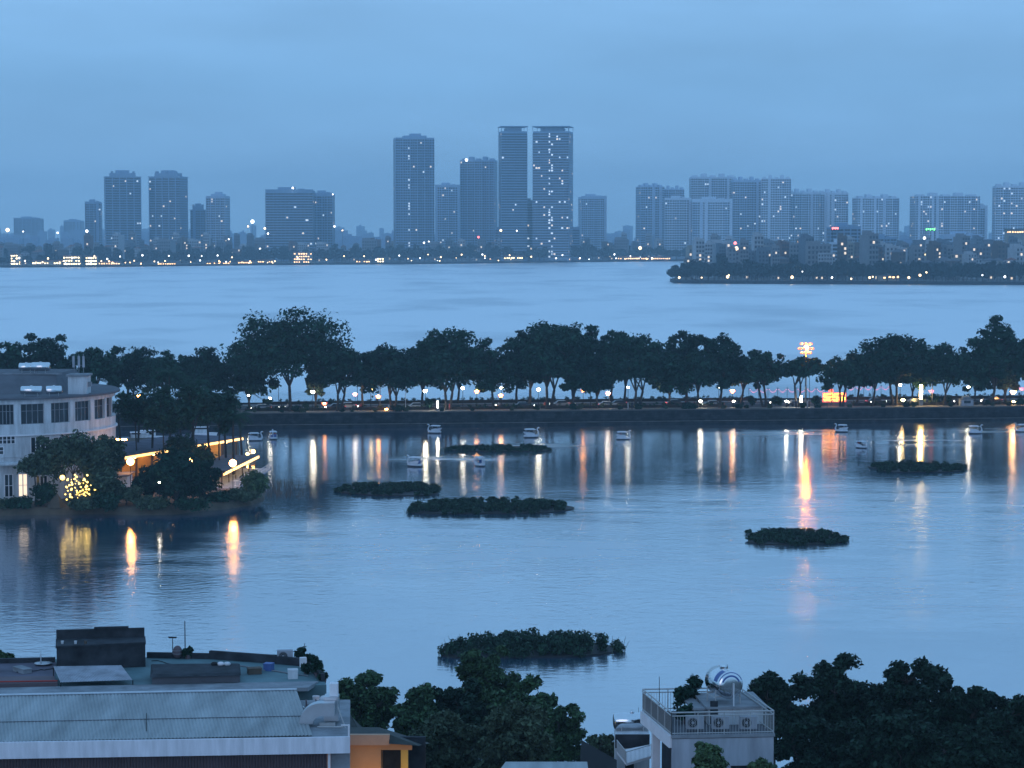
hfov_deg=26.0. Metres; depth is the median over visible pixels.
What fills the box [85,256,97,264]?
lit pavilion
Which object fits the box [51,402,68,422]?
window
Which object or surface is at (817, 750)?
broadleaf tree
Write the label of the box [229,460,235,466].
terrace lamp
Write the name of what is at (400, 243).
town house
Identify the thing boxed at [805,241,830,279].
town house
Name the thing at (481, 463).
swan boat
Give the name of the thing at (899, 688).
broadleaf tree
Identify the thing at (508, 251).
tree
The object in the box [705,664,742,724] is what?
water tank
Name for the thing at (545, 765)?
shed
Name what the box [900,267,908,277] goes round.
tree
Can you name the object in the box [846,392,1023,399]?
hedge
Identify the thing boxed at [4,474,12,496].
window
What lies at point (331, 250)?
tree
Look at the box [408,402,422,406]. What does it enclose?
car
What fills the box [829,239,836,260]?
tower block
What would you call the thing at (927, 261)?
town house
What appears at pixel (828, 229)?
windows
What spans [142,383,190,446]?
broadleaf tree
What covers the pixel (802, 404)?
wall shrub
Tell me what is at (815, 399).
round shrub
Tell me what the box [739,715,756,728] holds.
air conditioner
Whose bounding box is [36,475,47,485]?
window
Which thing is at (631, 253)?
tree
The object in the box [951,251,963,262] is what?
town house
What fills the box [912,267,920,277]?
tree
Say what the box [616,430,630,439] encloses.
swan boat
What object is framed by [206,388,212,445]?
palm tree
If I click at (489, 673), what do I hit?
broadleaf tree
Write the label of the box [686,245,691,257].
town house
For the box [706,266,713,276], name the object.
tree
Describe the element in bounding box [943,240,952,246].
town house
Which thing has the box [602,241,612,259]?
town house
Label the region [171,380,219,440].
broadleaf tree
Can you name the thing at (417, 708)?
broadleaf tree
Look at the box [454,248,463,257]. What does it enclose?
tree
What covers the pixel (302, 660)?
wall unit
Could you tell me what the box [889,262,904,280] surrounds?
tree
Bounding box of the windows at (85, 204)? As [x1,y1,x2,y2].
[85,204,102,245]
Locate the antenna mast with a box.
[72,354,84,373]
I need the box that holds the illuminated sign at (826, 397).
[822,389,845,402]
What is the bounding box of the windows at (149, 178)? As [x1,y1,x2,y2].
[149,178,187,240]
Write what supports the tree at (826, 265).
on the promontory ground at (840, 279)
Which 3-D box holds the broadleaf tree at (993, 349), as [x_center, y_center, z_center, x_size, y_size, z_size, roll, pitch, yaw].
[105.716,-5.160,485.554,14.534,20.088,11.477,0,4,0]
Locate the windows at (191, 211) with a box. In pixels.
[191,211,204,250]
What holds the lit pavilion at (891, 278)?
on the promontory ground at (840, 279)
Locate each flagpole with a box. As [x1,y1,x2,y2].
[278,380,278,411]
[809,376,809,406]
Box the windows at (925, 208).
[909,197,979,240]
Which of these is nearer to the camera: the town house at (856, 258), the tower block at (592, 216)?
the town house at (856, 258)
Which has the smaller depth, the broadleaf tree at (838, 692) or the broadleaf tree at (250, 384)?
the broadleaf tree at (838, 692)
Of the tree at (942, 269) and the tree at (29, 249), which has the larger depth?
the tree at (29, 249)
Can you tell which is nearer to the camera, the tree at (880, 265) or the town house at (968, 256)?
the tree at (880, 265)
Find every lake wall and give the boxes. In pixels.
[0,259,683,267]
[670,278,1023,284]
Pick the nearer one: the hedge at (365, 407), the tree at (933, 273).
the hedge at (365, 407)
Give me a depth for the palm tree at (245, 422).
373.39 m
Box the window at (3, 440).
[0,437,15,443]
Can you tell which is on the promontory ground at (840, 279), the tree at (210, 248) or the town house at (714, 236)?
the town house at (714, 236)
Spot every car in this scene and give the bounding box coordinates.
[252,404,269,407]
[325,403,345,408]
[344,402,356,407]
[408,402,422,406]
[515,402,533,405]
[549,400,569,404]
[599,401,616,404]
[612,400,626,404]
[666,399,683,404]
[701,400,718,403]
[865,398,885,402]
[903,398,918,401]
[981,397,1002,401]
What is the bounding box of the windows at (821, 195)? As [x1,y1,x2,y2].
[819,195,847,242]
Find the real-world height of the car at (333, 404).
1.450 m
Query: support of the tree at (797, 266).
on the promontory ground at (840, 279)
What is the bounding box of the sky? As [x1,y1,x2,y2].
[0,0,1023,240]
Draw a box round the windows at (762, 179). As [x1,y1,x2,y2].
[761,179,790,240]
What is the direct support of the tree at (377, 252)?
on the shore ground at (443, 260)
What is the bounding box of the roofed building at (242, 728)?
[0,688,349,767]
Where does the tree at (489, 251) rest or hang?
on the shore ground at (443, 260)
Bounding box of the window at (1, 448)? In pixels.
[0,447,3,454]
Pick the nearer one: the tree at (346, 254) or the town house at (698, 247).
the town house at (698, 247)
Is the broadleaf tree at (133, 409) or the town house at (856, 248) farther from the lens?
the town house at (856, 248)
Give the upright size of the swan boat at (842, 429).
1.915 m
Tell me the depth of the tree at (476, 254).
2896.30 m
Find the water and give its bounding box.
[0,261,1023,767]
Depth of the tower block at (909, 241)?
2200.35 m
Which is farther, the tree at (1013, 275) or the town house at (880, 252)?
the town house at (880, 252)
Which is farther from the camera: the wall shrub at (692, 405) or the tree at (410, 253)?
the tree at (410, 253)
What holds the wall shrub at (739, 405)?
on the pavement at (612, 408)
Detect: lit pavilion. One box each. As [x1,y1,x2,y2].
[10,254,22,264]
[31,260,62,264]
[62,255,81,264]
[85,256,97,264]
[98,261,121,264]
[206,262,232,263]
[237,261,255,263]
[257,259,273,262]
[294,252,312,262]
[356,260,370,262]
[376,257,384,261]
[504,255,523,261]
[617,256,640,259]
[640,257,669,259]
[876,275,886,280]
[887,274,898,280]
[1004,229,1023,243]
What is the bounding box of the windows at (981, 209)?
[980,209,984,238]
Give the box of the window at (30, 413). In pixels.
[21,403,42,423]
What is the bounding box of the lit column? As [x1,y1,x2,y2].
[919,384,922,405]
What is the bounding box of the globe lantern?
[60,459,64,479]
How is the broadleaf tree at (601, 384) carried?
on the causeway ground
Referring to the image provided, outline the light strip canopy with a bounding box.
[116,437,129,441]
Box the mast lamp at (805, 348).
[798,342,813,404]
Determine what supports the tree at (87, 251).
on the shore ground at (443, 260)
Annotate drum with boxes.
[263,662,274,670]
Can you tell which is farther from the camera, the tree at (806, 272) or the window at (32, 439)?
the tree at (806, 272)
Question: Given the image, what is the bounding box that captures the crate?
[246,666,261,674]
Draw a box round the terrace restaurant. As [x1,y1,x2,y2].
[118,434,271,489]
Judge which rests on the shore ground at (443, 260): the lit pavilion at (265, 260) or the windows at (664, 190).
the lit pavilion at (265, 260)
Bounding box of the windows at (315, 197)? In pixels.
[315,197,334,246]
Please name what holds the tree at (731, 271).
on the promontory ground at (840, 279)
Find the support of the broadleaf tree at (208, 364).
on the causeway ground
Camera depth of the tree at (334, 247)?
2834.76 m
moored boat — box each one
[130,431,147,437]
[140,430,162,436]
[194,426,217,435]
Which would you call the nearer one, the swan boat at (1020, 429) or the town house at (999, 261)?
the swan boat at (1020, 429)
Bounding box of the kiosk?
[958,396,974,405]
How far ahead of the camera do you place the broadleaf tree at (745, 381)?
481.52 m
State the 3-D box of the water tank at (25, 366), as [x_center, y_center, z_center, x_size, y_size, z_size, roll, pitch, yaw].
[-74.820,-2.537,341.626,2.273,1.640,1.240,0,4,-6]
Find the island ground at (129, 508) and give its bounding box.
[0,437,265,515]
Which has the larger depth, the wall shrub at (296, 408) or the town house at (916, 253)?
the town house at (916, 253)
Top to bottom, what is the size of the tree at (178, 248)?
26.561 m
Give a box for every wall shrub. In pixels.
[291,405,300,411]
[390,405,395,411]
[395,404,404,411]
[569,403,576,409]
[634,403,642,408]
[681,402,690,408]
[689,403,697,408]
[734,403,742,407]
[799,402,805,407]
[903,401,909,406]
[1015,398,1023,404]
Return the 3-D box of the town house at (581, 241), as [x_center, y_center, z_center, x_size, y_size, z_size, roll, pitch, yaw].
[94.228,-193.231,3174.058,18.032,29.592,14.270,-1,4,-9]
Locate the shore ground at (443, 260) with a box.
[5,257,601,264]
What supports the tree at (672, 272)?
on the promontory ground at (840, 279)
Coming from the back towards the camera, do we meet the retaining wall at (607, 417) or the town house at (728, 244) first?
the town house at (728, 244)
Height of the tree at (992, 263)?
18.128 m
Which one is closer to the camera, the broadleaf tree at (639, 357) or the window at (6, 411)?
the window at (6, 411)
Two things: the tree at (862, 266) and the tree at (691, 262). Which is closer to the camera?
the tree at (862, 266)
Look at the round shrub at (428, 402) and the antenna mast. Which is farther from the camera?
the round shrub at (428, 402)
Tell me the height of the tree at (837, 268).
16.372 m
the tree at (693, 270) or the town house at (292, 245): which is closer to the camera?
the tree at (693, 270)
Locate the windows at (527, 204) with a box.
[527,204,531,248]
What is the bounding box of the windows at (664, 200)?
[663,200,688,255]
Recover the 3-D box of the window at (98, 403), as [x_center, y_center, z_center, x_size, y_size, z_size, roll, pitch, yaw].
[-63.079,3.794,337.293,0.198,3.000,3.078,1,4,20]
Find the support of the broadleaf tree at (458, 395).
on the causeway ground
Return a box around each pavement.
[113,398,1023,406]
[119,405,1023,413]
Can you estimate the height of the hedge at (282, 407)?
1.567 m
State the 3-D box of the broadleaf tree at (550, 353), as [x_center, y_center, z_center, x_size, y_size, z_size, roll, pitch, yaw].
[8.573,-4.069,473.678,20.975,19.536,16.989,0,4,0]
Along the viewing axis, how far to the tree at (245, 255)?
2735.26 m
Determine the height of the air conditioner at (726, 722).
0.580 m
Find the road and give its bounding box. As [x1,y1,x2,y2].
[113,400,1014,412]
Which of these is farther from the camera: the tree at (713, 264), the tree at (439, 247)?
the tree at (439, 247)
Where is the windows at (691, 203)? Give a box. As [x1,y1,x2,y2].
[691,203,729,243]
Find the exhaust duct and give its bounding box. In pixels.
[299,682,345,727]
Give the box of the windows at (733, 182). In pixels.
[730,182,760,244]
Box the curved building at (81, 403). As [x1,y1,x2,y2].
[0,369,119,500]
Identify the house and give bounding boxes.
[0,246,4,264]
[5,242,17,263]
[21,251,28,264]
[31,250,41,264]
[52,241,63,252]
[57,248,67,263]
[67,245,73,254]
[84,234,92,264]
[112,232,124,263]
[125,240,135,261]
[129,231,136,246]
[134,247,140,262]
[139,239,144,262]
[146,248,150,263]
[149,241,153,261]
[153,237,158,262]
[156,238,175,263]
[173,232,178,242]
[180,237,187,262]
[188,238,200,246]
[191,246,201,262]
[203,232,210,260]
[216,240,225,261]
[223,235,231,242]
[225,241,232,260]
[231,247,241,262]
[234,233,239,247]
[239,244,248,260]
[247,233,254,260]
[255,238,265,247]
[288,241,297,260]
[297,242,308,251]
[316,242,329,261]
[327,727,427,767]
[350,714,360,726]
[362,238,376,261]
[371,238,380,246]
[385,236,390,259]
[398,242,404,260]
[430,242,442,260]
[445,239,453,258]
[457,238,465,260]
[472,248,479,260]
[477,237,485,259]
[483,243,487,260]
[580,239,584,258]
[584,237,589,258]
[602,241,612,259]
[614,237,628,259]
[614,729,650,767]
[621,232,626,238]
[631,241,638,255]
[640,687,774,767]
[645,233,651,246]
[654,238,663,256]
[683,256,691,277]
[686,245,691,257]
[692,237,704,278]
[704,241,715,277]
[710,233,720,240]
[711,240,730,257]
[715,243,725,276]
[725,235,734,245]
[728,246,735,260]
[735,249,739,276]
[740,238,748,278]
[749,249,755,277]
[751,232,763,251]
[756,247,768,277]
[764,239,773,246]
[770,244,779,279]
[776,240,789,262]
[780,256,788,277]
[787,241,797,256]
[798,234,814,277]
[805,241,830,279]
[817,253,835,279]
[837,233,847,277]
[847,236,854,242]
[847,241,853,276]
[854,242,858,256]
[854,255,858,276]
[859,231,878,279]
[878,246,882,261]
[879,246,884,260]
[885,244,897,261]
[891,249,905,278]
[897,246,907,261]
[900,242,908,256]
[909,245,924,278]
[911,240,924,246]
[920,234,930,240]
[922,260,932,278]
[925,240,929,251]
[927,241,941,277]
[935,257,948,278]
[936,238,943,244]
[941,243,946,256]
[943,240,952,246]
[945,258,959,279]
[947,245,952,257]
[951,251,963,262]
[953,233,970,252]
[962,251,976,278]
[966,244,989,260]
[971,235,983,243]
[976,257,981,263]
[981,239,994,257]
[982,258,996,279]
[991,241,1009,259]
[994,258,1003,277]
[1003,257,1017,279]
[1007,244,1023,279]
[1008,236,1017,245]
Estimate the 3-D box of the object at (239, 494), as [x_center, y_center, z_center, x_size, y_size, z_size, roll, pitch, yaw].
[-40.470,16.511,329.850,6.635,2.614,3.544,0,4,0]
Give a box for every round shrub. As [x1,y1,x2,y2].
[424,398,432,409]
[748,396,756,404]
[769,395,782,405]
[811,395,820,404]
[927,393,941,401]
[941,396,951,401]
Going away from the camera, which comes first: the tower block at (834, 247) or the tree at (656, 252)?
the tower block at (834, 247)
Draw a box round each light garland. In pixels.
[751,387,825,399]
[846,385,889,399]
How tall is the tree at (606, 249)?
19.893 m
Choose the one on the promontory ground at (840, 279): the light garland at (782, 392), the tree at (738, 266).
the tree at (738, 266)
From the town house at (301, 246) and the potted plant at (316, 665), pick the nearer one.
the potted plant at (316, 665)
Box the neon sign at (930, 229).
[926,228,934,240]
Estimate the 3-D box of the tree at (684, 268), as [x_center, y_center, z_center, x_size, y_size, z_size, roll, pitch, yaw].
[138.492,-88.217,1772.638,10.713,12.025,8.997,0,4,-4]
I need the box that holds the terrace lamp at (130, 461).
[127,458,133,487]
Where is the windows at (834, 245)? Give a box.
[831,244,836,260]
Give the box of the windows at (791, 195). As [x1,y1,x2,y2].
[791,195,819,242]
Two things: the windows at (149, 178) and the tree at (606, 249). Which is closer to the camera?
the tree at (606, 249)
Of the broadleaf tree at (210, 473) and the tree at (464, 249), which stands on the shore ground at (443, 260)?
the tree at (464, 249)
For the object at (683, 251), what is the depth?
3123.36 m
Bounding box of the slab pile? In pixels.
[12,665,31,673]
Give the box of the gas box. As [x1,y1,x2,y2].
[287,668,297,678]
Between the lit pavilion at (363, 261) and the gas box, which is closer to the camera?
the gas box
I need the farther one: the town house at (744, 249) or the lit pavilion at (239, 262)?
the lit pavilion at (239, 262)
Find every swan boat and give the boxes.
[248,431,262,440]
[269,429,276,439]
[406,455,423,466]
[427,424,441,433]
[473,456,484,466]
[523,427,538,437]
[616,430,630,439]
[835,423,847,431]
[855,440,866,447]
[968,424,982,433]
[1013,423,1023,431]
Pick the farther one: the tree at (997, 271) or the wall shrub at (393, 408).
the tree at (997, 271)
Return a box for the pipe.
[240,665,307,676]
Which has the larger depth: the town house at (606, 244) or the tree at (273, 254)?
the town house at (606, 244)
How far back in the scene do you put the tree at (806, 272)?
1751.14 m
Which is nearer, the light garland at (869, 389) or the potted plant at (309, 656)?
the potted plant at (309, 656)
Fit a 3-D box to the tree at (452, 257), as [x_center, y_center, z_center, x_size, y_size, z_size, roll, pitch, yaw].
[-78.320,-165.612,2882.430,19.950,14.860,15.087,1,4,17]
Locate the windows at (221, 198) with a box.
[206,198,229,243]
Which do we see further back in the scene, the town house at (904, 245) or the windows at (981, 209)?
the windows at (981, 209)
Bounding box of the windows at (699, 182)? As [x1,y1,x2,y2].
[689,179,730,198]
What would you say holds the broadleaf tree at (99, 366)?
on the causeway ground
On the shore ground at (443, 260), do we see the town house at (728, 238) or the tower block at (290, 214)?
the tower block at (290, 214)
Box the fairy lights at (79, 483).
[65,474,94,499]
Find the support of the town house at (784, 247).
on the promontory ground at (840, 279)
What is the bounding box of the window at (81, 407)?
[75,401,87,420]
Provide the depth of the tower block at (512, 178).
2989.57 m
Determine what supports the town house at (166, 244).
on the shore ground at (443, 260)
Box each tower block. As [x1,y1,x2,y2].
[14,217,43,236]
[63,219,84,231]
[85,199,102,245]
[103,170,141,246]
[148,170,188,242]
[190,203,205,250]
[206,192,229,243]
[265,187,315,260]
[315,190,334,260]
[393,134,434,259]
[435,183,459,249]
[460,157,497,258]
[495,227,579,259]
[498,126,527,260]
[527,198,532,260]
[532,126,573,260]
[578,194,606,256]
[636,183,663,256]
[663,196,691,258]
[664,186,683,198]
[689,174,735,199]
[691,196,732,244]
[730,177,760,244]
[761,175,790,240]
[791,189,819,242]
[819,189,847,243]
[826,223,860,243]
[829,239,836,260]
[852,194,899,240]
[878,234,896,244]
[895,239,912,247]
[909,193,979,240]
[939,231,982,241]
[980,203,987,238]
[992,182,1023,241]
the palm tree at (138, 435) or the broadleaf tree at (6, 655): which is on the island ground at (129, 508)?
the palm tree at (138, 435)
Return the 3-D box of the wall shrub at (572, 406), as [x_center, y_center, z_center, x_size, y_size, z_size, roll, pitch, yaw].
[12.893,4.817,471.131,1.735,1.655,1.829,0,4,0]
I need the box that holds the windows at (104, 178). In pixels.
[104,178,141,245]
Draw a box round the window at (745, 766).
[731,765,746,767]
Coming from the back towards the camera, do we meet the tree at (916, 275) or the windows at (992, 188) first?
the windows at (992, 188)
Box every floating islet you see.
[333,481,441,495]
[403,495,574,514]
[437,627,627,658]
[441,443,551,451]
[744,527,849,545]
[865,460,968,472]
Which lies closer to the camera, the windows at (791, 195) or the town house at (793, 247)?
the town house at (793, 247)
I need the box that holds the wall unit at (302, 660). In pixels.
[299,657,306,666]
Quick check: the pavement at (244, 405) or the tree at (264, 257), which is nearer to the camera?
the pavement at (244, 405)
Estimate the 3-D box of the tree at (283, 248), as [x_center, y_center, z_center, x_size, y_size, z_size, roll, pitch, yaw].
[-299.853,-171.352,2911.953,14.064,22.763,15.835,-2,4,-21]
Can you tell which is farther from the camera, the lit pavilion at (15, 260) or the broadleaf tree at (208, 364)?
the lit pavilion at (15, 260)
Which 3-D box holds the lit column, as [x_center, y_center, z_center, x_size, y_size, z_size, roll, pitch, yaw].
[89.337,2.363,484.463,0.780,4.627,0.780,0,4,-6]
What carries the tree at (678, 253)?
on the shore ground at (443, 260)
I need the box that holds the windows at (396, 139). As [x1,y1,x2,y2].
[393,139,434,248]
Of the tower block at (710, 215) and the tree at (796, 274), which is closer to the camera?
the tree at (796, 274)
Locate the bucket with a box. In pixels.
[312,695,319,699]
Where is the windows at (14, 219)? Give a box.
[14,219,43,235]
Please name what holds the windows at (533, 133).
in the tower block at (552, 190)
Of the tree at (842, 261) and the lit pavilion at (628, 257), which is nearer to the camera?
the tree at (842, 261)
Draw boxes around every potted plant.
[181,645,193,658]
[293,647,306,657]
[299,663,310,673]
[303,653,318,662]
[309,658,324,676]
[316,672,328,682]
[671,684,690,709]
[675,702,693,723]
[683,673,703,711]
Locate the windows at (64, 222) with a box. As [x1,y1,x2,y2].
[64,222,84,231]
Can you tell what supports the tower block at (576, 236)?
on the shore ground at (443, 260)
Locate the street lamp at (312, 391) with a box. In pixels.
[311,389,314,410]
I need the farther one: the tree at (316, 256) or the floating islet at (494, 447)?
the tree at (316, 256)
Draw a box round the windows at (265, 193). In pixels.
[265,193,314,257]
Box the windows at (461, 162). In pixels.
[460,162,497,245]
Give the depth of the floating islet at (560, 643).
214.30 m
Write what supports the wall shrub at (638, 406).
on the causeway ground
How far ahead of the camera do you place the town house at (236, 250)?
2802.62 m
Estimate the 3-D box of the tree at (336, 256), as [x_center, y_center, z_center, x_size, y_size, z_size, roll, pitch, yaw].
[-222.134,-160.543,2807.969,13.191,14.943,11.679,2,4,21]
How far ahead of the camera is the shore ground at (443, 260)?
2931.14 m
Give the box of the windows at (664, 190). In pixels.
[664,190,683,198]
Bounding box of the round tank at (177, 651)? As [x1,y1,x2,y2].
[173,645,181,657]
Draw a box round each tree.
[0,341,28,368]
[0,497,7,508]
[0,650,14,657]
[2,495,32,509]
[3,255,11,264]
[11,332,76,368]
[13,452,58,504]
[22,255,32,264]
[25,244,35,263]
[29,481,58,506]
[33,429,113,496]
[36,255,47,259]
[43,243,52,257]
[51,250,57,257]
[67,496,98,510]
[71,245,83,256]
[72,347,124,386]
[78,464,126,497]
[84,247,93,255]
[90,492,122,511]
[93,434,127,472]
[94,244,107,256]
[101,248,112,255]
[106,346,159,396]
[111,248,122,256]
[112,400,124,440]
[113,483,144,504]
[115,389,156,475]
[124,247,134,258]
[127,250,134,264]
[131,465,164,495]
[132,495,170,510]
[134,255,141,262]
[136,349,186,392]
[137,249,149,259]
[137,423,139,441]
[138,387,158,447]
[139,445,203,504]
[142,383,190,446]
[149,250,159,260]
[151,366,186,435]
[157,256,166,262]
[162,433,199,452]
[163,251,174,262]
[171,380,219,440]
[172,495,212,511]
[174,251,181,262]
[174,346,232,392]
[174,375,211,436]
[176,243,180,251]
[179,250,185,259]
[182,250,193,263]
[191,248,199,263]
[191,460,224,496]
[192,443,217,465]
[196,251,207,263]
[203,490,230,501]
[205,245,213,261]
[205,252,213,260]
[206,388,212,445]
[206,390,242,459]
[211,250,218,261]
[212,245,222,259]
[217,306,361,411]
[218,254,227,261]
[218,412,251,474]
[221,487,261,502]
[223,249,231,261]
[224,244,231,261]
[224,343,281,405]
[224,393,240,457]
[231,253,244,260]
[235,410,253,467]
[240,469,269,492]
[243,252,251,260]
[244,246,254,252]
[248,251,258,260]
[254,250,262,262]
[259,255,269,258]
[262,249,270,257]
[269,250,277,258]
[270,246,278,262]
[277,253,284,262]
[279,245,289,261]
[282,251,289,259]
[285,253,294,262]
[304,361,324,407]
[310,344,365,410]
[313,251,319,262]
[316,248,324,262]
[320,252,331,262]
[326,247,334,257]
[329,244,338,261]
[332,252,338,259]
[337,669,399,729]
[339,251,350,258]
[349,246,360,257]
[350,351,385,406]
[354,342,436,406]
[360,249,371,259]
[372,248,382,256]
[377,248,386,256]
[385,245,394,260]
[387,249,395,261]
[389,682,438,735]
[394,248,402,258]
[396,246,404,261]
[405,340,444,403]
[406,248,416,259]
[408,325,487,409]
[408,708,484,767]
[415,248,425,261]
[424,247,433,261]
[424,251,430,261]
[433,249,438,257]
[433,678,491,736]
[434,245,447,261]
[438,249,447,258]
[449,246,459,261]
[449,251,455,261]
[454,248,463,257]
[454,644,521,701]
[456,377,469,402]
[459,246,468,257]
[467,246,473,261]
[468,337,520,409]
[473,251,479,258]
[473,700,555,767]
[476,673,558,737]
[479,250,489,261]
[483,247,492,260]
[491,247,501,260]
[501,247,506,256]
[502,345,517,402]
[503,319,599,408]
[505,247,514,254]
[511,330,558,403]
[521,250,527,260]
[526,249,531,257]
[530,699,587,761]
[532,247,537,260]
[534,249,543,260]
[541,246,548,256]
[558,324,603,403]
[559,364,595,403]
[570,246,575,255]
[573,246,580,256]
[578,247,584,259]
[579,362,624,407]
[579,733,613,757]
[581,242,590,259]
[581,250,589,256]
[589,250,596,259]
[595,329,627,401]
[596,333,683,407]
[599,249,608,256]
[602,247,609,259]
[609,249,617,259]
[619,249,626,255]
[623,379,627,401]
[627,250,636,255]
[640,250,648,257]
[646,247,653,255]
[648,349,695,404]
[653,248,659,255]
[656,246,664,256]
[663,330,710,401]
[666,249,676,259]
[668,269,677,279]
[670,265,680,278]
[674,249,681,258]
[674,269,685,279]
[678,350,724,407]
[680,262,687,279]
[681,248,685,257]
[682,266,690,279]
[687,259,696,279]
[688,263,701,279]
[691,741,729,767]
[696,260,705,279]
[698,267,708,279]
[700,332,749,407]
[705,261,719,279]
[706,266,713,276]
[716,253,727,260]
[717,258,727,279]
[718,268,727,276]
[719,349,771,403]
[726,263,735,279]
[733,263,742,279]
[737,350,787,406]
[738,268,745,276]
[742,259,752,280]
[746,757,777,767]
[747,670,815,766]
[749,263,760,280]
[764,266,775,280]
[774,264,783,280]
[774,713,863,767]
[781,264,791,277]
[781,355,823,406]
[788,261,805,280]
[788,652,883,732]
[793,269,803,280]
[803,266,810,275]
[808,263,817,280]
[815,262,824,275]
[815,355,871,406]
[822,262,830,280]
[827,266,834,280]
[831,262,843,280]
[835,708,940,767]
[838,258,846,274]
[843,264,846,280]
[846,265,853,280]
[846,350,881,402]
[847,259,859,280]
[853,333,939,405]
[854,345,901,405]
[856,263,865,280]
[862,267,872,280]
[864,655,948,730]
[866,264,874,276]
[874,261,886,274]
[883,260,892,280]
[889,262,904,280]
[895,376,915,397]
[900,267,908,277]
[907,342,991,404]
[908,260,916,274]
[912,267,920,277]
[914,259,927,280]
[914,673,990,735]
[920,722,1007,767]
[925,262,934,276]
[930,267,940,280]
[936,262,948,280]
[950,264,961,280]
[951,262,964,280]
[960,268,969,280]
[962,376,993,400]
[965,315,1023,404]
[967,262,974,274]
[969,267,982,280]
[969,694,1023,767]
[973,263,983,280]
[975,690,1023,732]
[980,267,988,280]
[983,262,989,272]
[988,260,996,280]
[989,265,1004,276]
[990,366,1020,400]
[1003,265,1010,281]
[1006,263,1011,281]
[1008,339,1023,379]
[1009,260,1019,275]
[1010,262,1017,281]
[1016,263,1023,281]
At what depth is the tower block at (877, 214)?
3240.92 m
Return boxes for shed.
[115,471,135,486]
[501,762,587,767]
[580,741,616,767]
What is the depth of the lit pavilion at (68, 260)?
2572.56 m
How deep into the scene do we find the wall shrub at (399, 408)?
466.77 m
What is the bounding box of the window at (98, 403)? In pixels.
[94,399,102,418]
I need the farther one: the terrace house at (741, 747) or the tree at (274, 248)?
the tree at (274, 248)
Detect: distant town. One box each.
[0,224,991,243]
[0,234,908,250]
[2,229,908,244]
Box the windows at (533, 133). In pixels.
[533,133,572,256]
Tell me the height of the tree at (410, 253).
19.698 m
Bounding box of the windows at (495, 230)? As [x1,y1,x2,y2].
[495,230,579,256]
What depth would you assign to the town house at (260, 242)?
3120.82 m
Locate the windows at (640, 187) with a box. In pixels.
[636,187,663,247]
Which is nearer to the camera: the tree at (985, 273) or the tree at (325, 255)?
the tree at (985, 273)
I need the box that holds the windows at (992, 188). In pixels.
[992,188,1023,240]
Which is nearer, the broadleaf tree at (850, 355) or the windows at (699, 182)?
the broadleaf tree at (850, 355)
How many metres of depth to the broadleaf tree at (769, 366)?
476.31 m
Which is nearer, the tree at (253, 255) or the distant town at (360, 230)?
the tree at (253, 255)
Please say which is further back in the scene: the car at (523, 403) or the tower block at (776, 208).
the tower block at (776, 208)
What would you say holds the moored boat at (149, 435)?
on the water
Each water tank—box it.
[19,362,31,372]
[20,385,42,396]
[31,362,50,372]
[46,385,61,395]
[613,710,646,731]
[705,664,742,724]
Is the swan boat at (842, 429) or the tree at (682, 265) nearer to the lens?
the swan boat at (842, 429)
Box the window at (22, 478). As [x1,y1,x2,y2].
[18,474,27,496]
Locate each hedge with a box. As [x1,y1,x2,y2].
[245,404,344,410]
[272,395,753,404]
[350,404,438,409]
[444,403,534,409]
[539,402,633,408]
[642,402,723,407]
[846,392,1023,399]
[851,399,951,405]
[974,399,1016,404]
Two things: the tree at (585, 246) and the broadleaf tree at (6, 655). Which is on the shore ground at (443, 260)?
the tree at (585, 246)
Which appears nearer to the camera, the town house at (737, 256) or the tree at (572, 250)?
the town house at (737, 256)
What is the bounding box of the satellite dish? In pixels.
[34,653,51,664]
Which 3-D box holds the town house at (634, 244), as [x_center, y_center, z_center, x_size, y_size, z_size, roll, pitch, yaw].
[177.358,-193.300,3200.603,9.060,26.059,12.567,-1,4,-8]
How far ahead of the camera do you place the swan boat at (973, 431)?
448.08 m
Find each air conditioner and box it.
[277,649,292,656]
[685,716,703,728]
[711,716,728,728]
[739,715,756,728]
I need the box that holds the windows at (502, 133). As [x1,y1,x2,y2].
[498,133,526,256]
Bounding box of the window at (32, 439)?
[30,436,49,452]
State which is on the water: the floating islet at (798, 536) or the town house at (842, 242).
the floating islet at (798, 536)
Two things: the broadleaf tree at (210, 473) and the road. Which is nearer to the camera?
the broadleaf tree at (210, 473)
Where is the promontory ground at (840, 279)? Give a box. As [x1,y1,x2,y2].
[673,276,1023,281]
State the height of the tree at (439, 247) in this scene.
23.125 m
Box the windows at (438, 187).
[438,187,456,249]
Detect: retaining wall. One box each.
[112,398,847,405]
[116,406,1023,428]
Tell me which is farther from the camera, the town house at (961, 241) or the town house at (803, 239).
the town house at (961, 241)
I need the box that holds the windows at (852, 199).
[852,199,898,240]
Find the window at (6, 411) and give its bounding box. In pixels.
[0,404,13,424]
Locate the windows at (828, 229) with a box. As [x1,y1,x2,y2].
[826,229,860,243]
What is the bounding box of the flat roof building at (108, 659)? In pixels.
[0,626,325,699]
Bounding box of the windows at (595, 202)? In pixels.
[578,199,603,248]
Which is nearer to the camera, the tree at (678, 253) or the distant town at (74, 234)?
the tree at (678, 253)

